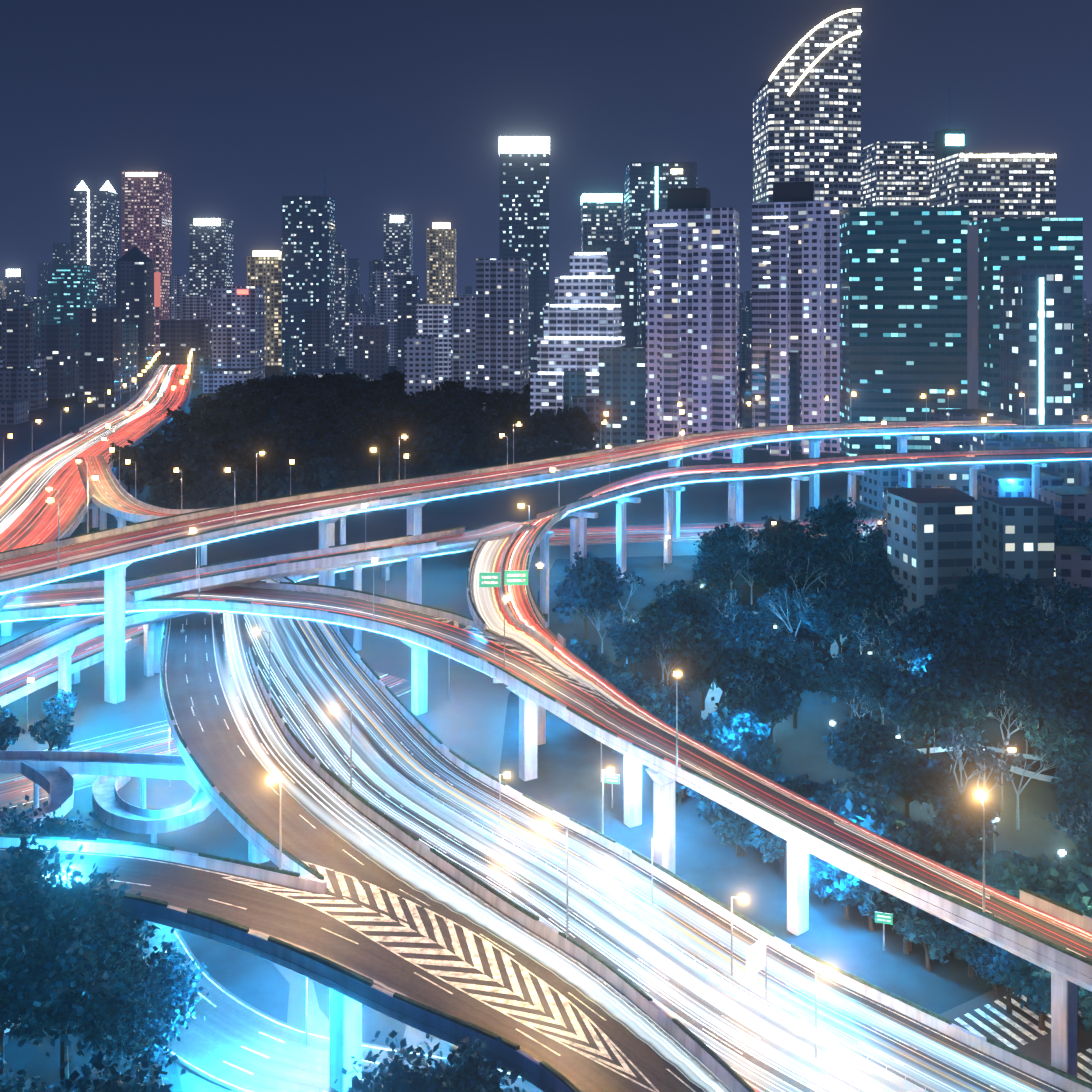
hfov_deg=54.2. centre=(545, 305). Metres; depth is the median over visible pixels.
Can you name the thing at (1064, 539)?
tree
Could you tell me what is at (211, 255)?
skyscrapers
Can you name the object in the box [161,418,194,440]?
tree
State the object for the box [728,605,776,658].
tree
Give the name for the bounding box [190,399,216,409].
tree
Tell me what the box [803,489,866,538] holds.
tree
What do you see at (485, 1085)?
tree
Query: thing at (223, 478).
tree
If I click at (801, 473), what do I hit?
led hook
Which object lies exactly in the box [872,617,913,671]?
tree
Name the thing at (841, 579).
tree
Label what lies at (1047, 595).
tree
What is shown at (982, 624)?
tree
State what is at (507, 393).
tree
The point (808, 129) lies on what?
office building
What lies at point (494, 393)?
tree
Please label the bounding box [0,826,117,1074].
tree
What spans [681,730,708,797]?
tree
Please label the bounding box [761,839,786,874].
tree
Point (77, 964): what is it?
tree
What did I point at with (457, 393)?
tree
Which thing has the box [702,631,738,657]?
tree
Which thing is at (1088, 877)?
tree
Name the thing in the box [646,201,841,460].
residential building
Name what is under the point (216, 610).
led
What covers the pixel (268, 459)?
tree
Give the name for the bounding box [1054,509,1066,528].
tree
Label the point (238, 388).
tree
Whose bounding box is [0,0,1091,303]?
sky
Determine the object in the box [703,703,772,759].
tree
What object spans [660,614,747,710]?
tree
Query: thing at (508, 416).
tree
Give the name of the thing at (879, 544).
tree
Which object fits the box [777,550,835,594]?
tree
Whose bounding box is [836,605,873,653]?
tree
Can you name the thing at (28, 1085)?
tree
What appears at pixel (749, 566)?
tree
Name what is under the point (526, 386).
tree
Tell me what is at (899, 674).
tree
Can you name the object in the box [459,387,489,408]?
tree
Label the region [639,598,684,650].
tree
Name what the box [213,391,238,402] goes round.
tree
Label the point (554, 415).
tree
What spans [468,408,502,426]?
tree
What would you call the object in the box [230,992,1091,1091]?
ground marks
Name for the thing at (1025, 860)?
tree
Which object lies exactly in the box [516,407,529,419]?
tree
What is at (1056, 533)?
tree
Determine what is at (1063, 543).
tree
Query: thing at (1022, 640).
tree
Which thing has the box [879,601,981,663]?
tree
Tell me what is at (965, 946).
tree
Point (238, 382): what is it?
tree
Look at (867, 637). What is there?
tree
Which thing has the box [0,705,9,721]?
tree
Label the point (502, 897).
parapet
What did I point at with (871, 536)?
tree
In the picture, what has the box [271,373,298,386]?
tree
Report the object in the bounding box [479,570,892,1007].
signs
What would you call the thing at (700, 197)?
building glow
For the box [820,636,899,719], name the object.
tree
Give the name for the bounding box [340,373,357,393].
tree
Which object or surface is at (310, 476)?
tree
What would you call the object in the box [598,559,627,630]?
tree
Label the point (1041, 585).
tree
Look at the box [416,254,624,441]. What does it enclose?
residential building
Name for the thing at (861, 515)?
tree
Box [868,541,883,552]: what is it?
tree
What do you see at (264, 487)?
tree
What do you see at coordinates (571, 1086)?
parapet
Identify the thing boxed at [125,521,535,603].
deck
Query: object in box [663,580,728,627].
tree
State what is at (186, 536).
parapet
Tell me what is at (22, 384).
building
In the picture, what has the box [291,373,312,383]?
tree
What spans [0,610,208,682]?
deck
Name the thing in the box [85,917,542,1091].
road
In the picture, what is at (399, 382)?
tree
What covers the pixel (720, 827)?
tree
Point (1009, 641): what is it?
tree
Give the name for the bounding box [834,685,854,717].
tree
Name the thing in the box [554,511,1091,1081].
streets
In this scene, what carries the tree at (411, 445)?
on the grass at (572, 763)
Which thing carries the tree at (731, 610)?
on the grass at (572, 763)
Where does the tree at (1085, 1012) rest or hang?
on the grass at (572, 763)
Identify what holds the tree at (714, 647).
on the grass at (572, 763)
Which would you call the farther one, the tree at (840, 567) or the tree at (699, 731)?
the tree at (840, 567)
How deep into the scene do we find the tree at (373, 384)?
675.40 m
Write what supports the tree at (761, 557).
on the grass at (572, 763)
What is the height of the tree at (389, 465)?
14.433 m
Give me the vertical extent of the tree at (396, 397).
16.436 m
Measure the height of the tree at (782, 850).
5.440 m
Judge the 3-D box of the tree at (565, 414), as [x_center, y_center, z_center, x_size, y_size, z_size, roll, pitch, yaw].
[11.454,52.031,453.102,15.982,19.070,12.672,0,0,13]
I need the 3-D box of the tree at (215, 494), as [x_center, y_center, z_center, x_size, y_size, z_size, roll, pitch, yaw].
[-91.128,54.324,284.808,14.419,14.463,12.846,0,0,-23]
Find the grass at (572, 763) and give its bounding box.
[0,399,1091,1091]
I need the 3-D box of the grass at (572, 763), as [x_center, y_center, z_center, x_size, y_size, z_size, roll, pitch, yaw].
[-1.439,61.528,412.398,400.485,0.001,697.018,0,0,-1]
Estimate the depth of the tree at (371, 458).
371.24 m
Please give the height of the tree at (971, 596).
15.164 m
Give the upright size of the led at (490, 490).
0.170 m
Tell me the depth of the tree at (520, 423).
450.04 m
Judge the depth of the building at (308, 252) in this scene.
752.62 m
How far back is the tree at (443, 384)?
692.01 m
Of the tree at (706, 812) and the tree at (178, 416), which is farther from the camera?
the tree at (178, 416)
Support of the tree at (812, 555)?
on the grass at (572, 763)
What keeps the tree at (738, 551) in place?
on the grass at (572, 763)
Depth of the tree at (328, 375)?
728.13 m
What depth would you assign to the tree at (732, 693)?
152.50 m
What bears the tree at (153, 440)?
on the grass at (572, 763)
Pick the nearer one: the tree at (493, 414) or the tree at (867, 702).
the tree at (867, 702)
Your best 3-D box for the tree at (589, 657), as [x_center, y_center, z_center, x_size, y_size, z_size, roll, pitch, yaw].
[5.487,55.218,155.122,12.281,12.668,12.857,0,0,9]
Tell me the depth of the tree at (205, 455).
327.38 m
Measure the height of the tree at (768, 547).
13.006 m
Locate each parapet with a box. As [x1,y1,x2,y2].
[0,418,1091,581]
[0,577,1091,965]
[0,834,580,1091]
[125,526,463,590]
[160,619,755,1091]
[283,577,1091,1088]
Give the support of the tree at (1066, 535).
on the grass at (572, 763)
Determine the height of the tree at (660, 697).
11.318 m
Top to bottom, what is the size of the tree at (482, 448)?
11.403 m
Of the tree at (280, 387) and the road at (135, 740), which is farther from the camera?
the tree at (280, 387)
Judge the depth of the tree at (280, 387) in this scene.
657.66 m
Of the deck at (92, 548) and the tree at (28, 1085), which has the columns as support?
the deck at (92, 548)
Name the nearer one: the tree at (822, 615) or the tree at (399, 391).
the tree at (822, 615)
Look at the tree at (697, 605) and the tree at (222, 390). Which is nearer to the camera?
the tree at (697, 605)
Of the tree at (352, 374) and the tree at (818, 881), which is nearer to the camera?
the tree at (818, 881)
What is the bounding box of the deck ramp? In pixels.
[70,431,406,522]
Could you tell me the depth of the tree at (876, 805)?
109.08 m
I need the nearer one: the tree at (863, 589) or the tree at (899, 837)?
the tree at (899, 837)
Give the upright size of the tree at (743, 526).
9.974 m
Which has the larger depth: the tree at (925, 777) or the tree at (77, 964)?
the tree at (925, 777)
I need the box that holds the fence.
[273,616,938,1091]
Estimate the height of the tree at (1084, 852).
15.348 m
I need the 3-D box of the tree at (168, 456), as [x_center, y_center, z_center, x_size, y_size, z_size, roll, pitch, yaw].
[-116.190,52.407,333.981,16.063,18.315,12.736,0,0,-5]
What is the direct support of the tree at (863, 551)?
on the grass at (572, 763)
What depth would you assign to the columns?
164.77 m
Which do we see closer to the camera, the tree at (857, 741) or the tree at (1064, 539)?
the tree at (857, 741)
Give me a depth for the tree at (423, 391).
613.82 m
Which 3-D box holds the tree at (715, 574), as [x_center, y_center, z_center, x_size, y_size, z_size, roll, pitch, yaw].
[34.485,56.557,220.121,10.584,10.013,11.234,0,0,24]
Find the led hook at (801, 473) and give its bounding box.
[567,459,1078,513]
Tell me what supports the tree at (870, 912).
on the grass at (572, 763)
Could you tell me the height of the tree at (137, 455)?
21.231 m
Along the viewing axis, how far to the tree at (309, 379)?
684.82 m
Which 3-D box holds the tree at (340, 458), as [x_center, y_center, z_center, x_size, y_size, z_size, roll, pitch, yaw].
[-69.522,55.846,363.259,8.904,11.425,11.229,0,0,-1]
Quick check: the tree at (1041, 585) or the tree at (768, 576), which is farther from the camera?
the tree at (768, 576)
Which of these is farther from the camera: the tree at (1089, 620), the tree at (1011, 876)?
the tree at (1089, 620)
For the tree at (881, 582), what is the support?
on the grass at (572, 763)
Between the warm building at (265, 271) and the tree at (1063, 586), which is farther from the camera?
the warm building at (265, 271)
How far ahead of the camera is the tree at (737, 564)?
219.88 m
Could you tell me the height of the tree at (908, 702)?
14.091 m
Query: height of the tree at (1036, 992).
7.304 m
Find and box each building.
[0,129,1091,518]
[0,228,455,365]
[0,288,1091,637]
[0,290,1091,629]
[48,207,1082,455]
[122,171,171,352]
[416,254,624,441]
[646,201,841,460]
[753,13,1055,222]
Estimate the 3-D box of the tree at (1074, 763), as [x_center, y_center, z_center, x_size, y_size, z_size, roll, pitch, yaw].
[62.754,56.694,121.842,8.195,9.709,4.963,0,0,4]
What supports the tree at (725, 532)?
on the grass at (572, 763)
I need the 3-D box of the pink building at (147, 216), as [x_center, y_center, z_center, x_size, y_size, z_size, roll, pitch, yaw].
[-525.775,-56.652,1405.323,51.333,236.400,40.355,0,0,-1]
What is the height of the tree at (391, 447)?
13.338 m
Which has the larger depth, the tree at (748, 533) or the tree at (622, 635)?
the tree at (748, 533)
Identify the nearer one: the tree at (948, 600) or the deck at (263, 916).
the deck at (263, 916)
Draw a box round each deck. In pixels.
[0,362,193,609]
[0,419,1091,593]
[0,548,473,706]
[0,581,1091,991]
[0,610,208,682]
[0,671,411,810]
[0,837,665,1091]
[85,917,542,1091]
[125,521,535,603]
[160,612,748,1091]
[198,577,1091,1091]
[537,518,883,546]
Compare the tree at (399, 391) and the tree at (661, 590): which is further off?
the tree at (399, 391)
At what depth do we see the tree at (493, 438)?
390.88 m
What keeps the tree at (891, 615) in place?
on the grass at (572, 763)
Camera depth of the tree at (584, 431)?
422.56 m
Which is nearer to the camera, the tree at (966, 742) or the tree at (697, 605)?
the tree at (966, 742)
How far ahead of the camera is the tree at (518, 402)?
504.50 m
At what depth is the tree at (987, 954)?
95.13 m
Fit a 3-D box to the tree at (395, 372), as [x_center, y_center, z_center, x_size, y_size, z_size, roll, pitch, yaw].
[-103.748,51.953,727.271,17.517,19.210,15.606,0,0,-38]
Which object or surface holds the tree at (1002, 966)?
on the grass at (572, 763)
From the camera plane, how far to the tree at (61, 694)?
153.93 m
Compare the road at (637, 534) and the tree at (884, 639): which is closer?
the tree at (884, 639)
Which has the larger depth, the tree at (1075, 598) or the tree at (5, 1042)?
the tree at (1075, 598)
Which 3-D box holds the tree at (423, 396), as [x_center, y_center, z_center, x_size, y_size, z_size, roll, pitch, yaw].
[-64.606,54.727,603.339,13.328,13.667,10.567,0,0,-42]
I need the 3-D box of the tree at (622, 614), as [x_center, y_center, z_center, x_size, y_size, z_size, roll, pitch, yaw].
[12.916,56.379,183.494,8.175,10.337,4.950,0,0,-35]
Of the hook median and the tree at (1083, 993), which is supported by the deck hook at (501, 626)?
the hook median
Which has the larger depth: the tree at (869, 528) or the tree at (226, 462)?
the tree at (226, 462)
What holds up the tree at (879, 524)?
on the grass at (572, 763)
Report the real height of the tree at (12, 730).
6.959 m
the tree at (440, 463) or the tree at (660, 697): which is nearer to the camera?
the tree at (660, 697)
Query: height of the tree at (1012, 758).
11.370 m
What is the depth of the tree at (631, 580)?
197.78 m
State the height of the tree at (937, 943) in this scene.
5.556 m
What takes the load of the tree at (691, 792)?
on the grass at (572, 763)
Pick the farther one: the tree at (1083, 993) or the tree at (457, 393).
the tree at (457, 393)
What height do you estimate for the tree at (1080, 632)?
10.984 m
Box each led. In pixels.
[1,430,1055,593]
[2,609,491,676]
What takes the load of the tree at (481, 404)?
on the grass at (572, 763)
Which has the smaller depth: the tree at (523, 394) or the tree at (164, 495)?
the tree at (164, 495)
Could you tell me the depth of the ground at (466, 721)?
235.42 m
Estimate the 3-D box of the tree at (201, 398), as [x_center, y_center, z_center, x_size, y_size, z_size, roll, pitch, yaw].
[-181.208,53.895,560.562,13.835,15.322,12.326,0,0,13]
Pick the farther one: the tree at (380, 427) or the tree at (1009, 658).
the tree at (380, 427)
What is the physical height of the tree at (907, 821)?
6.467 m
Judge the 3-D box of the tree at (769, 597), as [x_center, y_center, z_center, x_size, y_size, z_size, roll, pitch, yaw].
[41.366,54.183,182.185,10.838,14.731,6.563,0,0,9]
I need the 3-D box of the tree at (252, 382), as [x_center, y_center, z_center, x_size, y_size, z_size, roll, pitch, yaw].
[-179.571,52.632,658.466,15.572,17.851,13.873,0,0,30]
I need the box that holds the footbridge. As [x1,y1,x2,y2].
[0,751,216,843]
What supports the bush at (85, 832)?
on the grass at (572, 763)
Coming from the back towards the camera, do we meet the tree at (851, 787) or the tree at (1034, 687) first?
the tree at (1034, 687)
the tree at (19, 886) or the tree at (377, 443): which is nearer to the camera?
the tree at (19, 886)
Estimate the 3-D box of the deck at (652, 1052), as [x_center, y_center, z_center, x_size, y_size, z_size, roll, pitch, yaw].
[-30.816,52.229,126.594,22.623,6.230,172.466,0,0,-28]
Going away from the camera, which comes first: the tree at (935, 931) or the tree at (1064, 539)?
the tree at (935, 931)
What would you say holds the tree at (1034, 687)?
on the grass at (572, 763)
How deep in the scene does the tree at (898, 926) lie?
101.23 m
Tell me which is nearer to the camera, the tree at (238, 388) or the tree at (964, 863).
the tree at (964, 863)
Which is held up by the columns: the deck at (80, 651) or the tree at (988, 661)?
the deck at (80, 651)
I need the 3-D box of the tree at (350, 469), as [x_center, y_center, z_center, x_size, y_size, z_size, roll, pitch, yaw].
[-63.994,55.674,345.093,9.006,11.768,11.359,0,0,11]
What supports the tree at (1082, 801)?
on the grass at (572, 763)
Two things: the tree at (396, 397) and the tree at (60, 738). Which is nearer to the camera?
the tree at (60, 738)
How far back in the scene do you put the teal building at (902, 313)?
421.77 m
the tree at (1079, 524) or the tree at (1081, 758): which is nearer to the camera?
the tree at (1081, 758)
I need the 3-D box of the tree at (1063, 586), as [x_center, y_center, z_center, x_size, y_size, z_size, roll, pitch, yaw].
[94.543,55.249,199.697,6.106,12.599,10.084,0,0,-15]
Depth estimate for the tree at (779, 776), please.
126.87 m
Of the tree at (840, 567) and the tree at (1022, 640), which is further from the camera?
the tree at (840, 567)
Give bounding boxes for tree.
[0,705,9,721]
[0,713,24,750]
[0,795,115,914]
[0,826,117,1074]
[0,864,174,1079]
[0,1034,26,1090]
[0,1069,61,1091]
[28,706,74,750]
[37,1050,186,1091]
[42,688,77,728]
[63,934,210,1085]
[107,440,152,493]
[135,430,173,478]
[146,478,179,508]
[150,444,196,500]
[156,455,222,507]
[159,406,190,430]
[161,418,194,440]
[172,446,224,479]
[176,482,232,508]
[189,394,212,406]
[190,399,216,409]
[197,463,249,504]
[208,430,255,466]
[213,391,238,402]
[215,384,229,396]
[219,457,229,470]
[220,393,260,424]
[224,381,246,388]
[228,383,246,393]
[234,442,278,484]
[240,474,291,501]
[244,377,265,388]
[264,377,289,402]
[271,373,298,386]
[284,442,315,467]
[286,452,343,492]
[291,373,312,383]
[301,374,330,385]
[313,442,347,466]
[321,370,337,379]
[330,454,353,485]
[332,372,362,384]
[334,1016,524,1091]
[335,458,363,486]
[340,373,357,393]
[357,435,390,473]
[359,377,368,383]
[363,447,386,480]
[368,407,409,451]
[369,381,380,387]
[372,379,393,394]
[378,451,416,480]
[379,368,404,380]
[380,391,404,409]
[382,374,399,381]
[384,414,426,439]
[387,444,416,454]
[389,429,416,444]
[391,387,404,394]
[392,430,435,476]
[393,373,404,391]
[400,392,420,400]
[416,388,433,399]
[419,390,436,400]
[428,389,448,396]
[428,452,452,474]
[439,379,448,389]
[444,380,465,391]
[444,386,472,402]
[457,1058,525,1091]
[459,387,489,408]
[465,397,485,409]
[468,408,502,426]
[475,437,496,466]
[485,424,521,464]
[487,390,506,399]
[495,388,521,404]
[497,406,517,429]
[504,390,529,421]
[509,390,529,398]
[514,417,531,437]
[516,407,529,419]
[516,408,558,455]
[523,382,529,392]
[534,408,559,424]
[537,422,568,456]
[551,544,629,645]
[554,417,575,453]
[555,406,589,450]
[567,418,597,452]
[568,634,620,674]
[579,605,621,653]
[588,661,648,698]
[595,606,642,663]
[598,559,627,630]
[605,618,659,676]
[608,563,645,623]
[628,677,695,730]
[638,597,687,666]
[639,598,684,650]
[650,630,673,685]
[652,644,692,684]
[653,579,689,601]
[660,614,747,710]
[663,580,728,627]
[675,782,682,804]
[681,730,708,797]
[682,717,719,742]
[682,786,700,816]
[687,554,737,593]
[692,535,735,563]
[693,519,744,551]
[695,792,721,821]
[697,613,742,637]
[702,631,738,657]
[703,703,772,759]
[706,588,748,622]
[708,729,782,782]
[709,646,753,706]
[709,799,751,855]
[709,810,753,855]
[710,544,753,592]
[714,648,791,714]
[723,525,752,547]
[724,553,754,602]
[727,557,757,604]
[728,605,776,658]
[729,662,794,696]
[731,523,769,581]
[737,675,801,743]
[738,530,759,569]
[744,628,835,728]
[744,820,786,880]
[748,556,797,595]
[749,536,790,593]
[749,545,796,590]
[753,589,811,641]
[754,511,817,560]
[756,583,815,640]
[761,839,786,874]
[768,771,786,782]
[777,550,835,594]
[779,773,809,787]
[780,845,829,877]
[782,545,809,591]
[782,773,825,802]
[784,552,838,593]
[793,534,830,561]
[798,551,823,590]
[798,581,884,653]
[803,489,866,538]
[808,559,855,588]
[808,778,912,873]
[809,856,829,904]
[812,523,876,567]
[812,776,874,814]
[817,578,886,649]
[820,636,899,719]
[820,859,867,919]
[822,709,913,787]
[823,566,848,588]
[831,541,876,564]
[834,544,899,594]
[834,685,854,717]
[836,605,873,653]
[840,873,895,930]
[842,680,886,717]
[843,516,880,540]
[847,504,880,541]
[850,566,909,633]
[850,817,956,953]
[853,627,895,660]
[856,539,883,560]
[867,527,883,543]
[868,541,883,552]
[869,738,954,818]
[870,591,907,626]
[871,664,944,742]
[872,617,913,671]
[872,621,909,667]
[876,515,883,531]
[876,685,898,737]
[878,668,903,724]
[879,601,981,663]
[881,666,983,758]
[892,903,927,950]
[896,623,985,685]
[901,914,958,970]
[905,818,927,840]
[909,605,951,618]
[910,809,986,865]
[923,586,965,618]
[925,669,999,762]
[931,786,999,839]
[931,845,1004,879]
[931,922,962,958]
[936,605,1004,651]
[936,924,983,977]
[940,722,996,794]
[942,697,990,770]
[945,847,1091,999]
[946,565,1021,615]
[958,626,1012,695]
[967,739,1013,841]
[973,944,1007,993]
[978,567,1039,626]
[985,684,1044,779]
[986,946,1041,1014]
[989,634,1023,693]
[990,605,1050,673]
[991,731,1067,829]
[996,659,1083,749]
[997,634,1021,682]
[1000,598,1084,647]
[1001,957,1050,1030]
[1002,644,1064,727]
[1003,850,1058,871]
[1011,634,1061,673]
[1023,709,1091,780]
[1029,579,1053,595]
[1034,793,1091,840]
[1035,584,1069,619]
[1040,855,1091,893]
[1050,756,1091,847]
[1052,602,1091,642]
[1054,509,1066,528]
[1054,525,1064,538]
[1054,534,1082,545]
[1054,536,1091,551]
[1054,567,1081,596]
[1054,584,1091,620]
[1057,530,1091,544]
[1058,812,1091,876]
[1059,609,1091,642]
[1059,760,1091,838]
[1061,716,1091,775]
[1063,520,1091,543]
[1066,601,1091,638]
[1067,537,1091,550]
[1077,985,1091,1025]
[1077,994,1091,1032]
[1085,513,1091,534]
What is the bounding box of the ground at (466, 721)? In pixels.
[0,353,1091,1091]
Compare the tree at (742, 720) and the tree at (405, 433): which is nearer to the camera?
the tree at (742, 720)
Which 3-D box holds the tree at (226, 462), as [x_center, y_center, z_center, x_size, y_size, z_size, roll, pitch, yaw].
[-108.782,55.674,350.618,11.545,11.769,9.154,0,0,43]
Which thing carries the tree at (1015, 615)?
on the grass at (572, 763)
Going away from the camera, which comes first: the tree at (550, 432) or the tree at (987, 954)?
the tree at (987, 954)
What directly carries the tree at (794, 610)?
on the grass at (572, 763)
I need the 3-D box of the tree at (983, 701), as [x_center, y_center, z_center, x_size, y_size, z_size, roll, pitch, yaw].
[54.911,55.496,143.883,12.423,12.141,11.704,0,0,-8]
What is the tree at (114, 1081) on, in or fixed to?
on the grass at (572, 763)
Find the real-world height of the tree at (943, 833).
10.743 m
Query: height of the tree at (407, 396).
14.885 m
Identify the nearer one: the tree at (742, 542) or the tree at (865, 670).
the tree at (865, 670)
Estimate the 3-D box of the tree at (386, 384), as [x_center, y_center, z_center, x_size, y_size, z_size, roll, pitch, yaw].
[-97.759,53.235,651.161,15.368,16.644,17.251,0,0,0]
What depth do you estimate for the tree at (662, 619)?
179.93 m
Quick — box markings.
[0,365,1091,1091]
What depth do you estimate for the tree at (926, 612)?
182.69 m
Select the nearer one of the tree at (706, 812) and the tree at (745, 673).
the tree at (706, 812)
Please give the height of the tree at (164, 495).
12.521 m
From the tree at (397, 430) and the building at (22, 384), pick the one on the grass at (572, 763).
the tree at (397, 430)
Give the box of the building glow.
[6,9,1055,423]
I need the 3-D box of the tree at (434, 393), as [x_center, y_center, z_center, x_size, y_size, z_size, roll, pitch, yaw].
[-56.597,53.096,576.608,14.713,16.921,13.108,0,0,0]
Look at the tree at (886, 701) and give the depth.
147.64 m
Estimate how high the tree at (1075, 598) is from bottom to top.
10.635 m
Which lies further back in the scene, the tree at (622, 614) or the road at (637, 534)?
the road at (637, 534)
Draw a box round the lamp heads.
[10,355,1085,974]
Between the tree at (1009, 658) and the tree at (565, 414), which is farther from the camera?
the tree at (565, 414)
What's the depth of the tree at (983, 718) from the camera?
140.94 m
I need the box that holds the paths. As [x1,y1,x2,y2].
[4,612,1056,1034]
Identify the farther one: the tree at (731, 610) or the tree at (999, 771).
the tree at (731, 610)
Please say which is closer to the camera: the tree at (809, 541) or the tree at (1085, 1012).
the tree at (1085, 1012)
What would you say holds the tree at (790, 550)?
on the grass at (572, 763)
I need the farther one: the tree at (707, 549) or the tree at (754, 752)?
the tree at (707, 549)
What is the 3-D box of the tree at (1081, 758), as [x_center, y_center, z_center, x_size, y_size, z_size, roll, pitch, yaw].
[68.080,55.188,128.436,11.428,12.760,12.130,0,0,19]
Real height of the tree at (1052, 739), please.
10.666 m
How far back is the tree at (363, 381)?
698.96 m
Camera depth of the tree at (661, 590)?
195.47 m
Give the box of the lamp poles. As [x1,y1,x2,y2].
[3,356,1061,1057]
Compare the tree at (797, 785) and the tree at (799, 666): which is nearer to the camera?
the tree at (797, 785)
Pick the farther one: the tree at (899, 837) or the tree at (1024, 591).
the tree at (1024, 591)
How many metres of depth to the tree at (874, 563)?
205.49 m
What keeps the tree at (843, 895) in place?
on the grass at (572, 763)
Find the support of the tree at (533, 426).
on the grass at (572, 763)
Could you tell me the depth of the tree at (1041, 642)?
161.18 m
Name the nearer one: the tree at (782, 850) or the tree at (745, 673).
the tree at (782, 850)
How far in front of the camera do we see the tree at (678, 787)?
131.20 m
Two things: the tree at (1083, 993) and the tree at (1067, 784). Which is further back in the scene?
the tree at (1067, 784)
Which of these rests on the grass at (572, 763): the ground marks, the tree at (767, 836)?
the tree at (767, 836)
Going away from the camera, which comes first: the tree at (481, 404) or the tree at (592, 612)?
the tree at (592, 612)
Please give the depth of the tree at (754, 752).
124.93 m
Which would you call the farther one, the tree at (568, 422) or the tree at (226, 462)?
the tree at (568, 422)
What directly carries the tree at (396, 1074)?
on the grass at (572, 763)
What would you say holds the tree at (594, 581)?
on the grass at (572, 763)
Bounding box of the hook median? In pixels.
[498,525,554,651]
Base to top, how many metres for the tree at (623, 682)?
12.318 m
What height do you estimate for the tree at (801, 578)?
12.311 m
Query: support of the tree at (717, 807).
on the grass at (572, 763)
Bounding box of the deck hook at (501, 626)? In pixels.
[467,448,1091,942]
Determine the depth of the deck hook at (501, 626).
167.23 m
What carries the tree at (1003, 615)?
on the grass at (572, 763)
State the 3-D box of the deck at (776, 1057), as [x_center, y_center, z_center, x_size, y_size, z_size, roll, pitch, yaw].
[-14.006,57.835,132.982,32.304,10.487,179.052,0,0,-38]
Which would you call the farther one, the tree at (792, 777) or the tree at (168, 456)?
the tree at (168, 456)
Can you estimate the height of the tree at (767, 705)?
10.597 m
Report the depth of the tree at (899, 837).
101.25 m
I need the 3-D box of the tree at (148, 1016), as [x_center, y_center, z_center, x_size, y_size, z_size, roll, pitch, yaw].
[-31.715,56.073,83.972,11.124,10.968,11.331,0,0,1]
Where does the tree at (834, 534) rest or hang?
on the grass at (572, 763)
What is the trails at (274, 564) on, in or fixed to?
on the deck at (401, 549)
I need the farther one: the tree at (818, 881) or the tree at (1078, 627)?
the tree at (1078, 627)
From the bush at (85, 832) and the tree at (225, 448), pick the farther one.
the tree at (225, 448)
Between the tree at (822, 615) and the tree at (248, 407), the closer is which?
the tree at (822, 615)
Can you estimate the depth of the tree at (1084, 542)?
228.73 m
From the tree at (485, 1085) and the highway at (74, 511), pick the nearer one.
the tree at (485, 1085)
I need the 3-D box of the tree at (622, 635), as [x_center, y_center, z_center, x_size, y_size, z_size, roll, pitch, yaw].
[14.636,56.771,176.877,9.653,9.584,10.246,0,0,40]
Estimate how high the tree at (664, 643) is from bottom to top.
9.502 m
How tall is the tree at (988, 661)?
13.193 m
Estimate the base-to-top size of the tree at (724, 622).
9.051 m
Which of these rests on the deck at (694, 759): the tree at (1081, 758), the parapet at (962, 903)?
the parapet at (962, 903)
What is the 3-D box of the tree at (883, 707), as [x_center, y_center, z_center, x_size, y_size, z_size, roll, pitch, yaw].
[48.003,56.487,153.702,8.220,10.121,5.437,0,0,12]
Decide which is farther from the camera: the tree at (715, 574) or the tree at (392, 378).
the tree at (392, 378)
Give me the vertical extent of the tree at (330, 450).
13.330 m
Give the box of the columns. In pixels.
[1,423,1091,1091]
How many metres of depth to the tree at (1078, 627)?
171.88 m
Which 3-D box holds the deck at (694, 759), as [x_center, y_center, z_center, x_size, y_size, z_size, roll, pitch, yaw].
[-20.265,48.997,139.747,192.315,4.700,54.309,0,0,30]
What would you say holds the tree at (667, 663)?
on the grass at (572, 763)
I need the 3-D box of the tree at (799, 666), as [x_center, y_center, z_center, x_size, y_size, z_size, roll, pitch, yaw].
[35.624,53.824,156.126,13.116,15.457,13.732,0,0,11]
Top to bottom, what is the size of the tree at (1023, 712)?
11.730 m
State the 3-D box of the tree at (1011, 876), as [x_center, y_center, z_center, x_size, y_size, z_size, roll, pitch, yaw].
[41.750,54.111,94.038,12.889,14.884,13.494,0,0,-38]
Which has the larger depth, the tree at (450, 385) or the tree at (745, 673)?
the tree at (450, 385)
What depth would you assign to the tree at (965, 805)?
117.59 m
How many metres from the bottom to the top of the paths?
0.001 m
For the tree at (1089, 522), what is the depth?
251.79 m
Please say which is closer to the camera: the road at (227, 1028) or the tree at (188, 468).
the road at (227, 1028)
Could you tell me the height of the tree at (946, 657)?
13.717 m
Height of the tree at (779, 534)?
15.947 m

